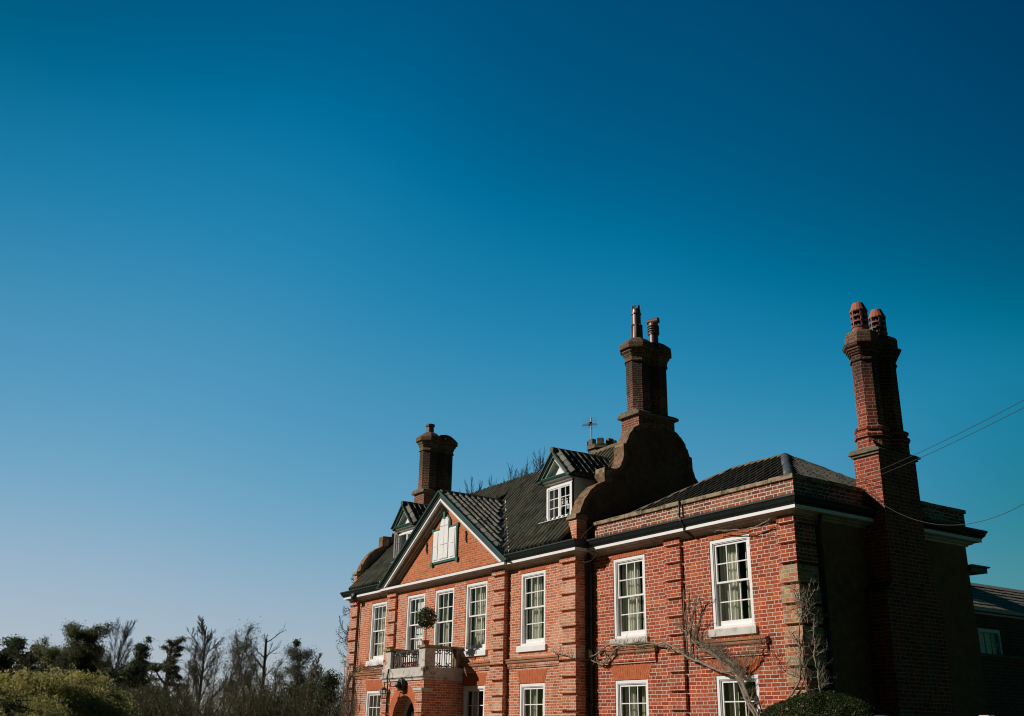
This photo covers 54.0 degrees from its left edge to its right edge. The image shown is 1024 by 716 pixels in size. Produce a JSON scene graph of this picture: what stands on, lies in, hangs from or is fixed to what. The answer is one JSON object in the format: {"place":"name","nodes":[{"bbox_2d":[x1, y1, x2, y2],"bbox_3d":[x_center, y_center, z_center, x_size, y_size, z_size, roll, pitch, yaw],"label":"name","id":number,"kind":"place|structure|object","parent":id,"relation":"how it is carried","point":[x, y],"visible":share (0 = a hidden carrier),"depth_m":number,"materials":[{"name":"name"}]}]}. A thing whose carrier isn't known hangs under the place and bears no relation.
{"place":"outdoors","nodes":[
{"label":"outdoors","id":0,"kind":"place"},
{"bbox_2d":[0,0,1023,714],"label":"sky","id":1,"kind":"structure","parent":0,"point":[250,250],"materials":[{"name":"blue"}]},
{"bbox_2d":[759,690,884,715],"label":"clipped bush","id":2,"kind":"object","parent":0,"point":[841,704],"visible":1,"depth_m":14.64,"materials":[{"name":"green plant"}]},
{"label":"ground","id":3,"kind":"structure","parent":0,"visible":0},
{"bbox_2d":[0,634,39,680],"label":"evergreen tree","id":4,"kind":"object","parent":3,"relation":"on","point":[13,644],"visible":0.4,"depth_m":90.04,"materials":[{"name":"green plant"}]},
{"bbox_2d":[6,648,37,683],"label":"tree","id":5,"kind":"object","parent":3,"relation":"on","point":[19,654],"visible":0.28,"depth_m":83.25,"materials":[{"name":"green plant"}]},
{"bbox_2d":[0,678,74,715],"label":"bush","id":6,"kind":"object","parent":3,"relation":"on","point":[10,705],"visible":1,"depth_m":44.66,"materials":[{"name":"green plant"}]},
{"bbox_2d":[25,634,62,676],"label":"half bare tree","id":7,"kind":"object","parent":3,"relation":"on","point":[34,647],"visible":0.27,"depth_m":102.53,"materials":[{"name":"green plant"}]},
{"bbox_2d":[0,653,117,715],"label":"bush","id":8,"kind":"object","parent":3,"relation":"on","point":[70,691],"visible":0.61,"depth_m":48.97,"materials":[{"name":"green plant"}]},
{"bbox_2d":[45,643,81,673],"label":"tree","id":9,"kind":"object","parent":3,"relation":"on","point":[60,662],"visible":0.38,"depth_m":84.71,"materials":[{"name":"green plant"}]},
{"bbox_2d":[32,620,118,689],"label":"evergreen oak","id":10,"kind":"object","parent":3,"relation":"on","point":[85,647],"visible":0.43,"depth_m":98.56,"materials":[{"name":"green plant"}]},
{"bbox_2d":[15,663,142,715],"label":"bush","id":11,"kind":"object","parent":3,"relation":"on","point":[122,703],"visible":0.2,"depth_m":52.31,"materials":[{"name":"green plant"}]},
{"bbox_2d":[93,617,149,686],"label":"bare tree","id":12,"kind":"object","parent":3,"relation":"on","point":[125,635],"visible":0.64,"depth_m":96.77,"materials":[{"name":"brown plant"}]},
{"bbox_2d":[97,659,149,696],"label":"yew bush","id":13,"kind":"object","parent":3,"relation":"on","point":[132,670],"visible":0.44,"depth_m":88.67,"materials":[{"name":"green plant"}]},
{"bbox_2d":[124,636,154,690],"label":"ivy clad tree","id":14,"kind":"object","parent":3,"relation":"on","point":[141,649],"visible":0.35,"depth_m":100.24,"materials":[{"name":"green plant"}]},
{"bbox_2d":[121,682,168,715],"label":"shrub","id":15,"kind":"object","parent":3,"relation":"on","point":[134,691],"visible":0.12,"depth_m":77.98,"materials":[{"name":"green plant"}]},
{"bbox_2d":[144,659,163,684],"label":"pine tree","id":16,"kind":"object","parent":3,"relation":"on","point":[148,662],"visible":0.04,"depth_m":108.06,"materials":[{"name":"green plant"}]},
{"bbox_2d":[129,680,200,715],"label":"shrub","id":17,"kind":"object","parent":3,"relation":"on","point":[154,686],"visible":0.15,"depth_m":81.70,"materials":[{"name":"green plant"}]},
{"bbox_2d":[145,634,191,699],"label":"ivy clad tree","id":18,"kind":"object","parent":3,"relation":"on","point":[170,663],"visible":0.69,"depth_m":94.08,"materials":[{"name":"green plant"}]},
{"bbox_2d":[22,660,345,715],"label":"undergrowth","id":19,"kind":"object","parent":3,"relation":"on","point":[183,710],"visible":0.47,"depth_m":69.66,"materials":[{"name":"brown plant"}]},
{"bbox_2d":[176,642,203,700],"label":"tree","id":20,"kind":"object","parent":3,"relation":"on","point":[193,668],"visible":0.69,"depth_m":89.78,"materials":[{"name":"green plant"}]},
{"bbox_2d":[181,615,232,707],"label":"bare poplar","id":21,"kind":"object","parent":3,"relation":"on","point":[205,641],"visible":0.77,"depth_m":102.91,"materials":[{"name":"brown plant"}]},
{"bbox_2d":[198,636,229,708],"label":"tree","id":22,"kind":"object","parent":3,"relation":"on","point":[208,677],"visible":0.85,"depth_m":89.04,"materials":[{"name":"brown plant"}]},
{"bbox_2d":[205,629,254,705],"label":"bare tree","id":23,"kind":"object","parent":3,"relation":"on","point":[232,674],"visible":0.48,"depth_m":97.94,"materials":[{"name":"brown plant"}]},
{"bbox_2d":[198,684,278,715],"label":"shrub","id":24,"kind":"object","parent":3,"relation":"on","point":[245,695],"visible":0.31,"depth_m":78.21,"materials":[{"name":"green plant"}]},
{"bbox_2d":[216,616,267,710],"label":"bare tree","id":25,"kind":"object","parent":3,"relation":"on","point":[239,666],"visible":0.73,"depth_m":96.35,"materials":[{"name":"brown plant"}]},
{"bbox_2d":[226,635,269,695],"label":"bare tree","id":26,"kind":"object","parent":3,"relation":"on","point":[252,660],"visible":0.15,"depth_m":106.19,"materials":[{"name":"brown plant"}]},
{"bbox_2d":[238,655,266,693],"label":"tree","id":27,"kind":"object","parent":3,"relation":"on","point":[252,666],"visible":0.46,"depth_m":88.82,"materials":[{"name":"brown plant"}]},
{"bbox_2d":[246,626,285,689],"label":"dead tree","id":28,"kind":"object","parent":3,"relation":"on","point":[264,667],"visible":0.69,"depth_m":93.37,"materials":[{"name":"brown plant"}]},
{"bbox_2d":[235,695,296,715],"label":"shrub","id":29,"kind":"object","parent":3,"relation":"on","point":[280,699],"visible":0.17,"depth_m":77.24,"materials":[{"name":"green plant"}]},
{"bbox_2d":[266,656,290,701],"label":"tree","id":30,"kind":"object","parent":3,"relation":"on","point":[276,672],"visible":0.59,"depth_m":87.80,"materials":[{"name":"brown plant"}]},
{"bbox_2d":[253,681,316,715],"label":"shrub","id":31,"kind":"object","parent":3,"relation":"on","point":[292,689],"visible":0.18,"depth_m":87.13,"materials":[{"name":"green plant"}]},
{"bbox_2d":[265,643,319,702],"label":"topped tree","id":32,"kind":"object","parent":3,"relation":"on","point":[295,654],"visible":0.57,"depth_m":91.53,"materials":[{"name":"green plant"}]},
{"bbox_2d":[293,638,300,647],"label":"birds nest","id":33,"kind":"object","parent":32,"relation":"on","point":[296,642],"visible":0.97,"depth_m":92.34,"materials":[{"name":"brown plant"}]},
{"bbox_2d":[288,677,328,714],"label":"yew bush","id":34,"kind":"object","parent":3,"relation":"on","point":[303,684],"visible":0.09,"depth_m":89.26,"materials":[{"name":"green plant"}]},
{"bbox_2d":[293,664,324,715],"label":"tree","id":35,"kind":"object","parent":3,"relation":"on","point":[311,676],"visible":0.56,"depth_m":85.92,"materials":[{"name":"green plant"}]},
{"bbox_2d":[309,652,330,682],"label":"birch tree","id":36,"kind":"object","parent":3,"relation":"on","point":[317,662],"visible":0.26,"depth_m":101.56,"materials":[{"name":"brown plant"}]},
{"bbox_2d":[313,675,340,715],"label":"tree","id":37,"kind":"object","parent":3,"relation":"on","point":[331,689],"visible":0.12,"depth_m":84.12,"materials":[{"name":"green plant"}]},
{"bbox_2d":[310,668,345,715],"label":"cypress tree","id":38,"kind":"object","parent":3,"relation":"on","point":[331,682],"visible":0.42,"depth_m":77.85,"materials":[{"name":"green plant"}]},
{"bbox_2d":[336,576,353,680],"bbox_3d":[-8.366,17.763,58.999,4.326,10.653,4.411,-2,-21,9],"label":"bare tree","id":39,"kind":"object","parent":3,"relation":"on","point":[346,636],"visible":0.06,"depth_m":58.87,"materials":[{"name":"brown plant"}]},
{"bbox_2d":[459,477,483,493],"bbox_3d":[-2.118,12.459,48.857,2.662,13.761,3.136,14,-24,-31],"label":"budding tree","id":40,"kind":"object","parent":3,"relation":"on","point":[473,485],"visible":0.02,"depth_m":50.48,"materials":[{"name":"brown plant"}]},
{"bbox_2d":[488,475,493,487],"bbox_3d":[-1.846,12.981,51.307,4.184,14.501,3.158,-18,-28,41],"label":"budding tree","id":41,"kind":"object","parent":3,"relation":"on","point":[490,485],"visible":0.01,"depth_m":53.42,"materials":[{"name":"brown plant"}]},
{"bbox_2d":[502,463,517,482],"bbox_3d":[-0.984,13.591,54.401,4.477,15.528,3.744,-3,-21,10],"label":"budding tree","id":42,"kind":"object","parent":3,"relation":"on","point":[510,470],"visible":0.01,"depth_m":55.34,"materials":[{"name":"brown plant"}]},
{"bbox_2d":[515,448,544,476],"bbox_3d":[1.148,11.862,48.820,3.339,14.959,4.290,6,-21,-14],"label":"budding tree","id":43,"kind":"object","parent":3,"relation":"on","point":[535,464],"visible":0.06,"depth_m":49.89,"materials":[{"name":"brown plant"}]},
{"bbox_2d":[340,302,989,715],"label":"brick house","id":44,"kind":"structure","parent":3,"relation":"on","point":[506,584],"depth_m":21.86,"materials":[{"name":"red brick"}]},
{"bbox_2d":[336,659,381,715],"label":"old creeper","id":45,"kind":"object","parent":44,"relation":"attached to","point":[343,704],"visible":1,"depth_m":31.73,"materials":[{"name":"brown plant"}]},
{"bbox_2d":[365,690,380,715],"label":"window","id":46,"kind":"structure","parent":44,"relation":"in","point":[369,693],"depth_m":30.83,"materials":[{"name":"white paint"}]},
{"bbox_2d":[365,601,386,665],"bbox_3d":[-4.061,8.597,31.318,0.390,1.903,1.209,14,-24,-31],"label":"window","id":47,"kind":"structure","parent":44,"relation":"in","point":[382,606],"depth_m":31.47,"materials":[{"name":"white paint"}]},
{"bbox_2d":[380,678,406,698],"bbox_3d":[-3.142,8.779,26.715,0.781,0.522,0.303,-12,-24,32],"label":"wall lantern","id":48,"kind":"object","parent":44,"relation":"attached to","point":[400,684],"depth_m":26.58,"materials":[{"name":"black metal"}]},
{"bbox_2d":[404,593,424,662],"bbox_3d":[-2.773,7.844,29.270,0.250,1.933,1.246,14,-24,-31],"label":"window","id":49,"kind":"structure","parent":44,"relation":"in","point":[420,597],"depth_m":29.49,"materials":[{"name":"white paint"}]},
{"bbox_2d":[416,607,437,644],"bbox_3d":[-2.279,7.066,26.614,0.589,1.038,0.605,14,-24,-31],"label":"bay tree","id":50,"kind":"object","parent":44,"relation":"on","point":[424,614],"visible":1,"depth_m":26.54,"materials":[{"name":"green plant"}]},
{"bbox_2d":[433,587,453,667],"bbox_3d":[-1.779,7.538,27.949,0.290,2.183,1.068,14,-24,-31],"label":"window","id":51,"kind":"structure","parent":44,"relation":"in","point":[446,592],"depth_m":28.18,"materials":[{"name":"white paint"}]},
{"bbox_2d":[461,581,486,656],"bbox_3d":[-0.847,6.926,26.656,0.390,1.903,1.224,14,-24,-31],"label":"window","id":52,"kind":"structure","parent":44,"relation":"in","point":[479,648],"depth_m":26.80,"materials":[{"name":"white paint"}]},
{"bbox_2d":[463,685,484,715],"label":"window","id":53,"kind":"structure","parent":44,"relation":"in","point":[475,690],"depth_m":26.16,"materials":[{"name":"white paint"}]},
{"bbox_2d":[516,570,546,652],"bbox_3d":[0.618,6.225,24.693,0.390,1.903,1.224,14,-24,-31],"label":"window","id":54,"kind":"structure","parent":44,"relation":"in","point":[535,642],"depth_m":24.84,"materials":[{"name":"white paint"}]},
{"bbox_2d":[519,683,544,715],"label":"window","id":55,"kind":"structure","parent":44,"relation":"in","point":[533,688],"depth_m":24.17,"materials":[{"name":"white paint"}]},
{"bbox_2d":[580,525,598,562],"bbox_3d":[1.783,4.297,23.467,0.391,0.928,0.588,3,-20,-4],"label":"loose cable","id":56,"kind":"object","parent":44,"relation":"hanging from","point":[587,548],"visible":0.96,"depth_m":23.38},
{"bbox_2d":[582,417,597,438],"bbox_3d":[2.276,2.866,29.590,0.493,2.483,0.800,-2,-21,9],"label":"tv aerial","id":57,"kind":"object","parent":44,"relation":"attached to","point":[590,423],"visible":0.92,"depth_m":30.09,"materials":[{"name":"grey metal"}]},
{"bbox_2d":[610,554,648,645],"bbox_3d":[2.709,5.387,22.332,0.390,1.903,1.254,14,-24,-31],"label":"window","id":58,"kind":"structure","parent":44,"relation":"in","point":[632,624],"depth_m":22.48,"materials":[{"name":"white paint"}]},
{"bbox_2d":[616,679,648,715],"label":"window","id":59,"kind":"structure","parent":44,"relation":"in","point":[631,703],"depth_m":21.81,"materials":[{"name":"white paint"}]},
{"bbox_2d":[549,518,784,715],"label":"climbing plant","id":60,"kind":"object","parent":44,"relation":"attached to","point":[736,669],"visible":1,"depth_m":19.81,"materials":[{"name":"brown plant"}]},
{"bbox_2d":[708,534,757,636],"bbox_3d":[4.433,4.514,19.892,0.390,1.903,1.268,14,-24,-31],"label":"window","id":61,"kind":"structure","parent":44,"relation":"in","point":[731,608],"depth_m":20.03,"materials":[{"name":"white paint"}]},
{"bbox_2d":[716,674,760,715],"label":"window","id":62,"kind":"structure","parent":44,"relation":"in","point":[733,701],"depth_m":19.43,"materials":[{"name":"white paint"}]},
{"bbox_2d":[754,576,847,698],"bbox_3d":[5.211,5.588,17.931,1.723,3.385,1.139,-4,-21,14],"label":"climbing shrub","id":63,"kind":"object","parent":44,"relation":"attached to","point":[800,669],"visible":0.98,"depth_m":17.99,"materials":[{"name":"brown plant"}]},
{"bbox_2d":[810,400,1023,495],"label":"power cable","id":64,"kind":"object","parent":44,"relation":"attached to","point":[927,448],"visible":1,"depth_m":16.37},
{"bbox_2d":[817,407,1023,496],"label":"power cable","id":65,"kind":"object","parent":44,"relation":"attached to","point":[927,454],"visible":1,"depth_m":16.64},
{"bbox_2d":[859,486,1022,524],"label":"power cable","id":66,"kind":"object","parent":44,"relation":"attached to","point":[940,524],"visible":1,"depth_m":15.80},
{"bbox_2d":[971,583,1023,656],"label":"service wing","id":67,"kind":"structure","parent":3,"relation":"on","point":[999,614],"depth_m":24.22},
{"bbox_2d":[978,628,1002,654],"bbox_3d":[11.216,6.954,23.616,1.030,1.130,0.250,14,-24,-31],"label":"window","id":68,"kind":"structure","parent":67,"relation":"in","point":[986,639],"depth_m":23.84,"materials":[{"name":"teal glass"}]},
{"bbox_2d":[980,653,1023,715],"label":"yard wall","id":69,"kind":"structure","parent":3,"relation":"on","point":[1003,675],"depth_m":21.72,"materials":[{"name":"brick"}]}
]}

